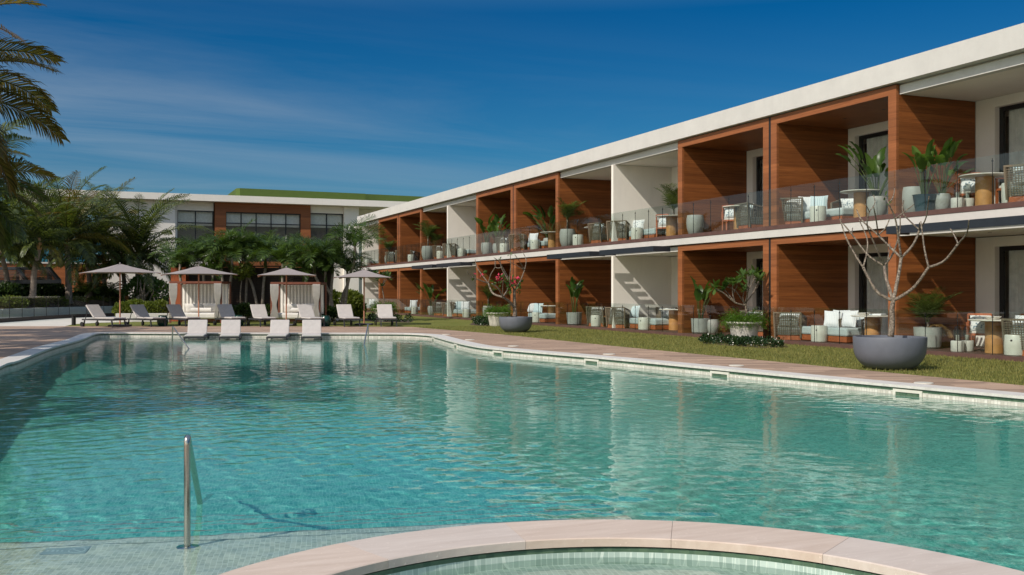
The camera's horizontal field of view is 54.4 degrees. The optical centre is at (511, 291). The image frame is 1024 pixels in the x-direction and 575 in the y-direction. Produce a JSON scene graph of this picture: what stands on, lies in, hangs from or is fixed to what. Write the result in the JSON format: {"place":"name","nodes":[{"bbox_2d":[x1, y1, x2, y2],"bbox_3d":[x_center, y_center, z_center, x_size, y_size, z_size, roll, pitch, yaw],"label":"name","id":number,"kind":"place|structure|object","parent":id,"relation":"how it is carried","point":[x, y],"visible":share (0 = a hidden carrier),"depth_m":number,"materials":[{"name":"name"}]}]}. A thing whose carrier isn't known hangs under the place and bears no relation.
{"place":"outdoors","nodes":[
{"label":"outdoors","id":0,"kind":"place"},
{"bbox_2d":[0,316,115,325],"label":"cream path","id":1,"kind":"structure","parent":0,"point":[58,322],"depth_m":48.19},
{"bbox_2d":[0,295,124,322],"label":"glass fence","id":2,"kind":"object","parent":1,"relation":"on","point":[22,318],"visible":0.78,"depth_m":53.68,"materials":[{"name":"glass"}]},
{"bbox_2d":[111,298,168,315],"bbox_3d":[-18.798,0.817,50.570,2.981,1.059,1.250,0,0,-5],"label":"hedge","id":3,"kind":"object","parent":1,"relation":"on","point":[157,306],"visible":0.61,"depth_m":50.29,"materials":[{"name":"green plant"}]},
{"bbox_2d":[170,261,188,320],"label":"pillar","id":4,"kind":"structure","parent":1,"relation":"on","point":[176,277],"depth_m":50.20,"materials":[{"name":"wood"}]},
{"bbox_2d":[0,337,1023,574],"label":"pool water","id":5,"kind":"structure","parent":0,"point":[299,444],"depth_m":10.05,"materials":[{"name":"teal liquid"}]},
{"bbox_2d":[0,0,1023,261],"label":"sky","id":6,"kind":"structure","parent":0,"point":[423,98],"materials":[{"name":"blue"}]},
{"bbox_2d":[68,312,1023,384],"bbox_3d":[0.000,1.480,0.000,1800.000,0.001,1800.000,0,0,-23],"label":"lawn ground","id":7,"kind":"structure","parent":0,"point":[419,321],"depth_m":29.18,"materials":[{"name":"plant"}]},
{"bbox_2d":[0,118,58,255],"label":"coconut palm","id":8,"kind":"object","parent":7,"relation":"on","point":[5,238],"visible":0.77,"depth_m":25.68,"materials":[{"name":"plant"}]},
{"bbox_2d":[0,0,70,197],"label":"coconut palm","id":9,"kind":"object","parent":7,"relation":"on","point":[40,97],"visible":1,"depth_m":18.03,"materials":[{"name":"plant"}]},
{"bbox_2d":[0,306,164,317],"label":"wall","id":10,"kind":"structure","parent":7,"relation":"on","point":[17,312],"depth_m":57.11,"materials":[{"name":"paint"}]},
{"bbox_2d":[121,274,168,301],"bbox_3d":[-23.809,-0.098,64.909,3.748,2.231,2.244,0,0,12],"label":"shrub","id":11,"kind":"object","parent":7,"relation":"on","point":[127,288],"visible":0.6,"depth_m":64.36,"materials":[{"name":"green plant"}]},
{"bbox_2d":[1,298,334,308],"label":"planting mound","id":12,"kind":"object","parent":7,"relation":"on","point":[77,303],"visible":0.07,"depth_m":62.64,"materials":[{"name":"plant"}]},
{"bbox_2d":[0,267,60,295],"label":"garden pergola","id":13,"kind":"object","parent":12,"relation":"on","point":[21,271],"visible":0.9,"depth_m":59.57,"materials":[{"name":"brown paint"}]},
{"bbox_2d":[0,279,64,300],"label":"shrub","id":14,"kind":"object","parent":12,"relation":"on","point":[10,288],"visible":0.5,"depth_m":58.67,"materials":[{"name":"green plant"}]},
{"bbox_2d":[0,179,71,282],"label":"coconut palm","id":15,"kind":"object","parent":12,"relation":"on","point":[11,253],"visible":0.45,"depth_m":56.86,"materials":[{"name":"plant"}]},
{"bbox_2d":[0,202,83,297],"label":"coconut palm","id":16,"kind":"object","parent":12,"relation":"on","point":[37,230],"visible":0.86,"depth_m":56.77,"materials":[{"name":"plant"}]},
{"bbox_2d":[0,295,121,308],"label":"shrub","id":17,"kind":"object","parent":12,"relation":"on","point":[39,301],"visible":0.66,"depth_m":57.82,"materials":[{"name":"green plant"}]},
{"bbox_2d":[5,166,144,303],"bbox_3d":[-27.317,-3.550,61.043,9.496,8.618,9.129,0,0,-23],"label":"coconut palm","id":18,"kind":"object","parent":12,"relation":"on","point":[66,220],"visible":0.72,"depth_m":61.31,"materials":[{"name":"plant"}]},
{"bbox_2d":[41,205,144,297],"bbox_3d":[-27.744,-2.639,65.181,7.163,6.745,7.417,0,0,-23],"label":"coconut palm","id":19,"kind":"object","parent":12,"relation":"on","point":[89,275],"visible":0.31,"depth_m":64.85,"materials":[{"name":"plant"}]},
{"bbox_2d":[55,177,151,283],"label":"coconut palm","id":20,"kind":"object","parent":12,"relation":"on","point":[102,210],"visible":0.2,"depth_m":70.55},
{"bbox_2d":[75,189,215,298],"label":"coconut palm","id":21,"kind":"object","parent":12,"relation":"on","point":[141,252],"visible":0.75,"depth_m":65.93,"materials":[{"name":"plant"}]},
{"bbox_2d":[149,240,207,280],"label":"adonidia palm","id":22,"kind":"object","parent":7,"relation":"on","point":[181,257],"visible":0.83,"depth_m":49.55,"materials":[{"name":"green plant"}]},
{"bbox_2d":[166,304,200,326],"bbox_3d":[-14.375,1.010,43.343,1.992,0.935,0.820,0,0,42],"label":"sun lounger","id":23,"kind":"object","parent":7,"relation":"on","point":[176,311],"visible":0.82,"depth_m":43.53,"materials":[{"name":"grey fabric"}]},
{"bbox_2d":[161,265,237,325],"bbox_3d":[-13.628,0.136,43.300,2.603,2.672,2.603,0,0,-34],"label":"sun umbrella","id":24,"kind":"object","parent":7,"relation":"on","point":[198,270],"visible":0.89,"depth_m":42.92,"materials":[{"name":"fabric"}]},
{"bbox_2d":[169,281,230,322],"bbox_3d":[-15.011,0.482,47.973,2.486,1.985,1.704,0,0,0],"label":"cabana","id":25,"kind":"object","parent":7,"relation":"on","point":[212,294],"visible":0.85,"depth_m":48.31,"materials":[{"name":"fabric"}]},
{"bbox_2d":[170,233,236,280],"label":"adonidia palm","id":26,"kind":"object","parent":7,"relation":"on","point":[214,265],"visible":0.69,"depth_m":49.88,"materials":[{"name":"green plant"}]},
{"bbox_2d":[0,188,422,298],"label":"building","id":27,"kind":"structure","parent":7,"relation":"on","point":[311,214],"depth_m":81.04,"materials":[{"name":"white paint"}]},
{"bbox_2d":[177,210,212,261],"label":"window","id":28,"kind":"structure","parent":27,"relation":"in","point":[204,218],"depth_m":79.13,"materials":[{"name":"black metal"}]},
{"bbox_2d":[226,212,299,261],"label":"window","id":29,"kind":"structure","parent":27,"relation":"in","point":[270,220],"depth_m":81.08,"materials":[{"name":"black metal"}]},
{"bbox_2d":[311,213,342,240],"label":"window","id":30,"kind":"structure","parent":27,"relation":"in","point":[318,220],"depth_m":83.17,"materials":[{"name":"glass"}]},
{"bbox_2d":[193,227,263,303],"bbox_3d":[-14.263,-0.903,49.957,3.569,4.781,3.594,0,0,-23],"label":"adonidia palm","id":31,"kind":"object","parent":7,"relation":"on","point":[222,245],"visible":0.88,"depth_m":49.51,"materials":[{"name":"green plant"}]},
{"bbox_2d":[213,304,245,325],"bbox_3d":[-12.270,1.010,43.344,0.820,0.935,1.992,0,0,-36],"label":"sun lounger","id":32,"kind":"object","parent":7,"relation":"on","point":[226,311],"visible":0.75,"depth_m":43.62,"materials":[{"name":"grey fabric"}]},
{"bbox_2d":[232,262,256,302],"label":"young tree","id":33,"kind":"object","parent":7,"relation":"on","point":[250,272],"visible":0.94,"depth_m":49.83,"materials":[{"name":"green plant"}]},
{"bbox_2d":[216,235,277,320],"bbox_3d":[-13.486,-0.814,51.007,3.563,4.592,3.796,0,0,-23],"label":"adonidia palm","id":34,"kind":"object","parent":7,"relation":"on","point":[246,281],"visible":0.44,"depth_m":50.76,"materials":[{"name":"green plant"}]},
{"bbox_2d":[213,219,287,320],"bbox_3d":[-13.267,-1.156,50.567,3.995,5.309,3.042,0,0,2],"label":"adonidia palm","id":35,"kind":"object","parent":7,"relation":"on","point":[256,241],"visible":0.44,"depth_m":50.50,"materials":[{"name":"green plant"}]},
{"bbox_2d":[189,266,330,320],"bbox_3d":[-13.190,0.066,51.180,7.880,2.828,0.560,0,0,0],"label":"slat screen","id":36,"kind":"object","parent":7,"relation":"on","point":[235,289],"visible":0.18,"depth_m":50.90,"materials":[{"name":"wood"}]},
{"bbox_2d":[246,304,276,326],"bbox_3d":[-10.814,1.010,43.084,0.820,0.935,1.992,0,0,-30],"label":"sun lounger","id":37,"kind":"object","parent":7,"relation":"on","point":[259,312],"visible":0.95,"depth_m":43.42,"materials":[{"name":"grey fabric"}]},
{"bbox_2d":[245,237,310,284],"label":"adonidia palm","id":38,"kind":"object","parent":7,"relation":"on","point":[279,254],"visible":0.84,"depth_m":49.43,"materials":[{"name":"green plant"}]},
{"bbox_2d":[258,266,314,325],"bbox_3d":[-9.906,0.167,43.700,2.453,2.611,2.453,0,0,-14],"label":"sun umbrella","id":39,"kind":"object","parent":7,"relation":"on","point":[286,271],"visible":0.82,"depth_m":43.20,"materials":[{"name":"fabric"}]},
{"bbox_2d":[270,282,326,321],"bbox_3d":[-10.186,0.503,47.573,2.349,1.942,1.704,0,0,0],"label":"cabana","id":40,"kind":"object","parent":7,"relation":"on","point":[313,295],"visible":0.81,"depth_m":47.93,"materials":[{"name":"fabric"}]},
{"bbox_2d":[293,304,324,326],"bbox_3d":[-8.706,1.010,42.828,0.820,0.935,1.992,0,0,-30],"label":"sun lounger","id":41,"kind":"object","parent":7,"relation":"on","point":[305,311],"visible":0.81,"depth_m":43.15,"materials":[{"name":"grey fabric"}]},
{"bbox_2d":[279,232,345,284],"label":"adonidia palm","id":42,"kind":"object","parent":7,"relation":"on","point":[313,257],"visible":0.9,"depth_m":49.36,"materials":[{"name":"green plant"}]},
{"bbox_2d":[302,236,361,320],"bbox_3d":[-9.117,-0.676,50.421,3.296,4.330,3.244,0,0,-23],"label":"adonidia palm","id":43,"kind":"object","parent":7,"relation":"on","point":[329,263],"visible":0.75,"depth_m":50.14,"materials":[{"name":"green plant"}]},
{"bbox_2d":[333,304,360,326],"bbox_3d":[-7.127,1.010,43.085,0.820,0.935,1.992,0,0,-22],"label":"sun lounger","id":44,"kind":"object","parent":7,"relation":"on","point":[345,311],"visible":1,"depth_m":43.44,"materials":[{"name":"grey fabric"}]},
{"bbox_2d":[340,288,367,317],"bbox_3d":[-8.892,0.637,56.012,1.550,1.714,1.833,0,0,-23],"label":"shrub","id":45,"kind":"object","parent":7,"relation":"on","point":[355,299],"visible":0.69,"depth_m":55.51,"materials":[{"name":"green plant"}]},
{"bbox_2d":[334,252,375,320],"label":"adonidia palm","id":46,"kind":"object","parent":7,"relation":"on","point":[349,264],"visible":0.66,"depth_m":51.29,"materials":[{"name":"green plant"}]},
{"bbox_2d":[322,214,388,320],"bbox_3d":[-7.901,-1.296,50.660,3.516,5.577,3.594,0,0,-23],"label":"adonidia palm","id":47,"kind":"object","parent":7,"relation":"on","point":[351,236],"visible":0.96,"depth_m":50.50,"materials":[{"name":"green plant"}]},
{"bbox_2d":[334,268,392,324],"bbox_3d":[-6.624,0.202,44.600,2.503,2.541,2.503,0,0,-4],"label":"sun umbrella","id":48,"kind":"object","parent":7,"relation":"on","point":[363,273],"visible":1,"depth_m":44.22,"materials":[{"name":"fabric"}]},
{"bbox_2d":[374,304,396,326],"bbox_3d":[-5.475,1.010,43.344,0.820,0.935,1.993,0,0,-14],"label":"sun lounger","id":49,"kind":"object","parent":7,"relation":"on","point":[385,311],"visible":1,"depth_m":43.72,"materials":[{"name":"grey fabric"}]},
{"bbox_2d":[482,303,512,325],"bbox_3d":[-0.615,0.969,43.230,1.629,1.015,1.535,0,0,-23],"label":"urn planter","id":50,"kind":"object","parent":7,"relation":"on","point":[493,314],"visible":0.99,"depth_m":42.88,"materials":[{"name":"white stone"}]},
{"bbox_2d":[0,326,1023,392],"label":"pool deck","id":51,"kind":"structure","parent":7,"relation":"on","point":[15,339],"depth_m":26.93,"materials":[{"name":"stone"}]},
{"bbox_2d":[80,305,126,326],"bbox_3d":[-17.345,1.010,42.323,1.992,0.935,0.820,0,0,28],"label":"sun lounger","id":52,"kind":"object","parent":51,"relation":"on","point":[96,312],"visible":0.99,"depth_m":42.33,"materials":[{"name":"fabric"}]},
{"bbox_2d":[80,263,160,326],"bbox_3d":[-16.852,0.098,42.800,2.723,2.747,2.723,0,0,-36],"label":"sun umbrella","id":53,"kind":"object","parent":51,"relation":"on","point":[119,268],"visible":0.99,"depth_m":42.49,"materials":[{"name":"fabric"}]},
{"bbox_2d":[126,304,166,326],"bbox_3d":[-15.737,1.010,42.827,1.992,0.935,0.820,0,0,38],"label":"sun lounger","id":54,"kind":"object","parent":51,"relation":"on","point":[140,312],"visible":0.92,"depth_m":42.97,"materials":[{"name":"grey fabric"}]},
{"bbox_2d":[0,332,1023,398],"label":"pool coping","id":55,"kind":"object","parent":51,"relation":"on","point":[20,356],"visible":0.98,"depth_m":20.73,"materials":[{"name":"stone"}]},
{"bbox_2d":[0,334,1023,406],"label":"pool shell","id":56,"kind":"object","parent":7,"relation":"in","point":[1005,401],"visible":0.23,"depth_m":20.55,"materials":[{"name":"green tile"}]},
{"bbox_2d":[184,435,202,537],"bbox_3d":[-2.424,1.658,7.649,0.149,1.410,2.252,0,0,-14],"label":"handrail","id":57,"kind":"object","parent":56,"relation":"on","point":[190,468],"visible":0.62,"depth_m":6.62,"materials":[{"name":"silver metal"}]},
{"bbox_2d":[183,320,208,339],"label":"pool lounger","id":58,"kind":"object","parent":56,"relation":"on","point":[197,328],"visible":0.9,"depth_m":35.10,"materials":[{"name":"fabric"}]},
{"bbox_2d":[219,320,241,339],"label":"pool lounger","id":59,"kind":"object","parent":56,"relation":"on","point":[230,328],"visible":0.87,"depth_m":35.11,"materials":[{"name":"grey fabric"}]},
{"bbox_2d":[266,320,290,339],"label":"pool lounger","id":60,"kind":"object","parent":56,"relation":"on","point":[279,329],"visible":0.89,"depth_m":35.10,"materials":[{"name":"grey fabric"}]},
{"bbox_2d":[301,320,321,339],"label":"pool lounger","id":61,"kind":"object","parent":56,"relation":"on","point":[311,329],"visible":0.88,"depth_m":35.10,"materials":[{"name":"grey fabric"}]},
{"bbox_2d":[219,519,1023,574],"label":"spa pool","id":62,"kind":"structure","parent":56,"relation":"on","point":[420,552],"depth_m":5.83,"materials":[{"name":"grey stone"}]},
{"bbox_2d":[418,557,816,574],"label":"spa water","id":63,"kind":"structure","parent":62,"relation":"in","point":[611,566],"depth_m":5.75,"materials":[{"name":"teal liquid"}]},
{"bbox_2d":[499,316,531,331],"bbox_3d":[0.136,1.196,36.700,1.240,0.560,1.240,0,0,-23],"label":"bowl planter","id":64,"kind":"object","parent":7,"relation":"on","point":[515,324],"visible":0.94,"depth_m":36.21,"materials":[{"name":"concrete"}]},
{"bbox_2d":[467,252,525,316],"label":"frangipani tree","id":65,"kind":"object","parent":64,"relation":"in","point":[510,282],"visible":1,"depth_m":36.57,"materials":[{"name":"brown plant"}]},
{"bbox_2d":[354,23,1023,361],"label":"hotel wing","id":66,"kind":"structure","parent":7,"relation":"on","point":[767,153],"depth_m":29.62,"materials":[{"name":"paint"}]},
{"bbox_2d":[414,220,438,259],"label":"potted palm","id":67,"kind":"object","parent":66,"relation":"on","point":[425,250],"visible":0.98,"depth_m":60.21,"materials":[{"name":"green plant"}]},
{"bbox_2d":[485,214,510,252],"bbox_3d":[-0.626,-2.956,50.428,1.609,2.057,1.472,0,0,-32],"label":"potted banana","id":68,"kind":"object","parent":66,"relation":"on","point":[495,228],"visible":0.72,"depth_m":50.23,"materials":[{"name":"green plant"}]},
{"bbox_2d":[523,204,555,240],"bbox_3d":[1.715,-3.032,46.461,2.501,2.207,1.139,0,0,2],"label":"potted banana","id":69,"kind":"object","parent":66,"relation":"on","point":[550,214],"visible":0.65,"depth_m":46.41,"materials":[{"name":"plant"}]},
{"bbox_2d":[553,197,588,245],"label":"potted palm","id":70,"kind":"object","parent":66,"relation":"on","point":[569,209],"visible":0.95,"depth_m":42.38,"materials":[{"name":"plant"}]},
{"bbox_2d":[565,277,583,324],"bbox_3d":[2.663,0.356,42.103,0.848,2.041,1.008,0,0,7],"label":"potted banana","id":71,"kind":"object","parent":66,"relation":"on","point":[572,315],"visible":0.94,"depth_m":41.82,"materials":[{"name":"green plant"}]},
{"bbox_2d":[588,222,607,242],"bbox_3d":[3.585,-2.329,39.602,0.859,0.802,0.816,0,0,-33],"label":"rope armchair","id":72,"kind":"object","parent":66,"relation":"on","point":[597,233],"visible":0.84,"depth_m":39.34,"materials":[{"name":"fabric"}]},
{"bbox_2d":[605,307,630,327],"bbox_3d":[4.118,0.976,38.343,0.816,0.802,0.859,0,0,27],"label":"rope armchair","id":73,"kind":"object","parent":66,"relation":"on","point":[609,314],"visible":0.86,"depth_m":38.06,"materials":[{"name":"fabric"}]},
{"bbox_2d":[606,220,629,241],"bbox_3d":[4.145,-2.329,38.414,0.816,0.802,0.859,0,0,22],"label":"rope armchair","id":74,"kind":"object","parent":66,"relation":"on","point":[619,230],"visible":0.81,"depth_m":38.10,"materials":[{"name":"fabric"}]},
{"bbox_2d":[630,318,668,329],"bbox_3d":[5.204,1.167,36.984,0.880,0.380,1.900,0,0,-23],"label":"daybed","id":75,"kind":"object","parent":66,"relation":"on","point":[655,323],"visible":0.6,"depth_m":36.14,"materials":[{"name":"fabric"}]},
{"bbox_2d":[655,183,677,234],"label":"potted palm","id":76,"kind":"object","parent":66,"relation":"on","point":[671,201],"visible":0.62,"depth_m":35.97,"materials":[{"name":"plant"}]},
{"bbox_2d":[686,215,703,233],"bbox_3d":[6.178,-2.258,33.596,0.620,0.660,0.620,0,0,-23],"label":"empty pot","id":77,"kind":"object","parent":66,"relation":"on","point":[698,223],"visible":0.74,"depth_m":33.36,"materials":[{"name":"ceramic"}]},
{"bbox_2d":[690,276,719,332],"bbox_3d":[6.396,0.405,33.314,0.960,1.944,0.808,0,0,-23],"label":"potted banana","id":78,"kind":"object","parent":66,"relation":"on","point":[700,321],"visible":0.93,"depth_m":33.14,"materials":[{"name":"plant"}]},
{"bbox_2d":[734,202,762,228],"bbox_3d":[7.436,-2.329,30.727,0.859,0.802,0.816,0,0,-18],"label":"rope armchair","id":79,"kind":"object","parent":66,"relation":"on","point":[754,220],"visible":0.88,"depth_m":30.43,"materials":[{"name":"fabric"}]},
{"bbox_2d":[756,156,762,215],"bbox_3d":[9.280,-3.285,32.420,0.204,2.700,4.050,0,0,-23],"label":"sliding door","id":80,"kind":"structure","parent":66,"relation":"in","point":[758,159],"depth_m":34.17,"materials":[{"name":"glass"}]},
{"bbox_2d":[773,312,806,339],"bbox_3d":[8.085,0.976,28.930,0.816,0.802,0.859,0,0,27],"label":"rope armchair","id":81,"kind":"object","parent":66,"relation":"on","point":[788,328],"visible":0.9,"depth_m":28.63,"materials":[{"name":"fabric"}]},
{"bbox_2d":[780,197,803,223],"bbox_3d":[8.141,-2.329,29.196,0.816,0.802,0.859,0,0,19],"label":"rope armchair","id":82,"kind":"object","parent":66,"relation":"on","point":[791,209],"visible":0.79,"depth_m":28.86,"materials":[{"name":"fabric"}]},
{"bbox_2d":[800,207,852,222],"bbox_3d":[9.106,-2.138,28.376,0.880,0.380,1.900,0,0,-23],"label":"daybed","id":83,"kind":"object","parent":66,"relation":"on","point":[832,214],"visible":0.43,"depth_m":27.61,"materials":[{"name":"fabric"}]},
{"bbox_2d":[802,326,860,341],"bbox_3d":[9.029,1.167,27.780,0.880,0.380,1.900,0,0,-23],"label":"daybed","id":84,"kind":"object","parent":66,"relation":"on","point":[847,334],"visible":0.49,"depth_m":27.13,"materials":[{"name":"fabric"}]},
{"bbox_2d":[840,189,879,217],"bbox_3d":[9.296,-2.306,26.488,1.100,0.756,1.100,0,0,-23],"label":"round table","id":85,"kind":"object","parent":66,"relation":"on","point":[859,200],"visible":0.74,"depth_m":26.31,"materials":[{"name":"brown wood"}]},
{"bbox_2d":[837,141,887,215],"bbox_3d":[9.671,-2.959,26.233,2.174,2.062,1.414,0,0,32],"label":"potted banana","id":86,"kind":"object","parent":66,"relation":"on","point":[875,166],"visible":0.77,"depth_m":26.05,"materials":[{"name":"plant"}]},
{"bbox_2d":[851,315,887,334],"bbox_3d":[9.528,0.999,26.318,1.100,0.756,1.100,0,0,-23],"label":"round table","id":87,"kind":"object","parent":66,"relation":"on","point":[873,325],"visible":0.72,"depth_m":26.14,"materials":[{"name":"brown wood"}]},
{"bbox_2d":[859,252,887,334],"bbox_3d":[11.198,0.115,27.802,0.202,2.510,4.050,0,0,-23],"label":"sliding door","id":88,"kind":"structure","parent":66,"relation":"in","point":[875,303],"depth_m":29.19,"materials":[{"name":"glass"}]},
{"bbox_2d":[859,130,887,213],"bbox_3d":[11.198,-3.285,27.802,0.202,2.700,4.050,0,0,-23],"label":"sliding door","id":89,"kind":"structure","parent":66,"relation":"in","point":[875,141],"depth_m":29.19,"materials":[{"name":"glass"}]},
{"bbox_2d":[902,186,920,212],"bbox_3d":[9.934,-2.258,24.613,0.620,0.660,0.620,0,0,-23],"label":"empty pot","id":90,"kind":"object","parent":66,"relation":"on","point":[908,193],"visible":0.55,"depth_m":24.40,"materials":[{"name":"ceramic"}]},
{"bbox_2d":[901,139,949,211],"bbox_3d":[9.937,-2.777,23.849,0.904,1.698,1.442,0,0,-2],"label":"potted banana","id":91,"kind":"object","parent":66,"relation":"on","point":[922,162],"visible":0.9,"depth_m":23.84,"materials":[{"name":"plant"}]},
{"bbox_2d":[903,287,963,348],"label":"potted palm","id":92,"kind":"object","parent":66,"relation":"on","point":[934,335],"visible":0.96,"depth_m":24.16,"materials":[{"name":"plant"}]},
{"bbox_2d":[911,137,974,209],"bbox_3d":[10.427,-2.794,23.794,1.240,1.732,1.355,0,0,-2],"label":"potted banana","id":93,"kind":"object","parent":66,"relation":"on","point":[943,199],"visible":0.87,"depth_m":23.76,"materials":[{"name":"plant"}]},
{"bbox_2d":[956,172,980,197],"bbox_3d":[10.986,-2.370,23.775,0.600,0.885,0.630,0,0,37],"label":"dining chair","id":94,"kind":"object","parent":66,"relation":"on","point":[969,187],"visible":0.43,"depth_m":23.64,"materials":[{"name":"fabric"}]},
{"bbox_2d":[966,313,991,339],"bbox_3d":[10.979,0.935,23.275,0.600,0.885,0.630,0,0,32],"label":"dining chair","id":95,"kind":"object","parent":66,"relation":"on","point":[977,328],"visible":0.62,"depth_m":23.12,"materials":[{"name":"fabric"}]},
{"bbox_2d":[959,172,1010,205],"bbox_3d":[10.856,-2.306,22.865,1.100,0.756,1.100,0,0,-23],"label":"round table","id":96,"kind":"object","parent":66,"relation":"on","point":[983,188],"visible":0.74,"depth_m":22.70,"materials":[{"name":"brown wood"}]},
{"bbox_2d":[968,319,1011,352],"bbox_3d":[10.902,0.999,22.494,1.100,0.756,1.100,0,0,-23],"label":"round table","id":97,"kind":"object","parent":66,"relation":"on","point":[997,339],"visible":0.71,"depth_m":22.32,"materials":[{"name":"brown wood"}]},
{"bbox_2d":[999,245,1023,318],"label":"sliding door","id":98,"kind":"structure","parent":66,"relation":"in","point":[1016,253],"depth_m":24.84,"materials":[{"name":"black metal"}]},
{"bbox_2d":[999,103,1023,202],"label":"sliding door","id":99,"kind":"structure","parent":66,"relation":"in","point":[1016,111],"depth_m":24.84,"materials":[{"name":"glass"}]},
{"bbox_2d":[1001,318,1023,355],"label":"rope armchair","id":100,"kind":"object","parent":66,"relation":"on","point":[1015,327],"visible":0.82,"depth_m":21.53,"materials":[{"name":"fabric"}]},
{"bbox_2d":[1003,164,1023,201],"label":"rope armchair","id":101,"kind":"object","parent":66,"relation":"on","point":[1016,179],"visible":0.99,"depth_m":21.39,"materials":[{"name":"fabric"}]},
{"bbox_2d":[1004,335,1023,355],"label":"ceramic stool","id":102,"kind":"object","parent":66,"relation":"on","point":[1012,345],"visible":0.9,"depth_m":21.46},
{"bbox_2d":[704,342,786,347],"bbox_3d":[6.605,1.474,28.346,2.296,0.001,4.076,0,0,13],"label":"soil bed","id":103,"kind":"object","parent":7,"relation":"on","point":[752,345],"visible":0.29,"depth_m":27.43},
{"bbox_2d":[697,332,783,346],"bbox_3d":[6.561,1.394,28.529,2.512,0.394,4.021,0,0,15],"label":"ground cover","id":104,"kind":"object","parent":103,"relation":"on","point":[730,339],"visible":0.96,"depth_m":27.87,"materials":[{"name":"green plant"}]},
{"bbox_2d":[715,307,769,336],"bbox_3d":[6.819,0.937,29.174,1.658,1.079,1.672,0,0,-23],"label":"urn planter","id":105,"kind":"object","parent":103,"relation":"on","point":[748,324],"visible":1,"depth_m":28.86,"materials":[{"name":"white stone"}]},
{"bbox_2d":[705,265,767,312],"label":"frangipani tree","id":106,"kind":"object","parent":105,"relation":"in","point":[732,281],"visible":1,"depth_m":29.06,"materials":[{"name":"green plant"}]},
{"bbox_2d":[853,335,927,369],"bbox_3d":[7.264,1.166,19.150,1.350,0.620,1.350,0,0,-23],"label":"bowl planter","id":107,"kind":"object","parent":7,"relation":"on","point":[895,352],"visible":0.98,"depth_m":18.64,"materials":[{"name":"concrete"}]},
{"bbox_2d":[840,188,969,336],"bbox_3d":[7.328,-0.577,18.912,1.635,2.891,3.647,0,0,-23],"label":"frangipani tree","id":108,"kind":"object","parent":107,"relation":"in","point":[892,298],"visible":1,"depth_m":19.25,"materials":[{"name":"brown plant"}]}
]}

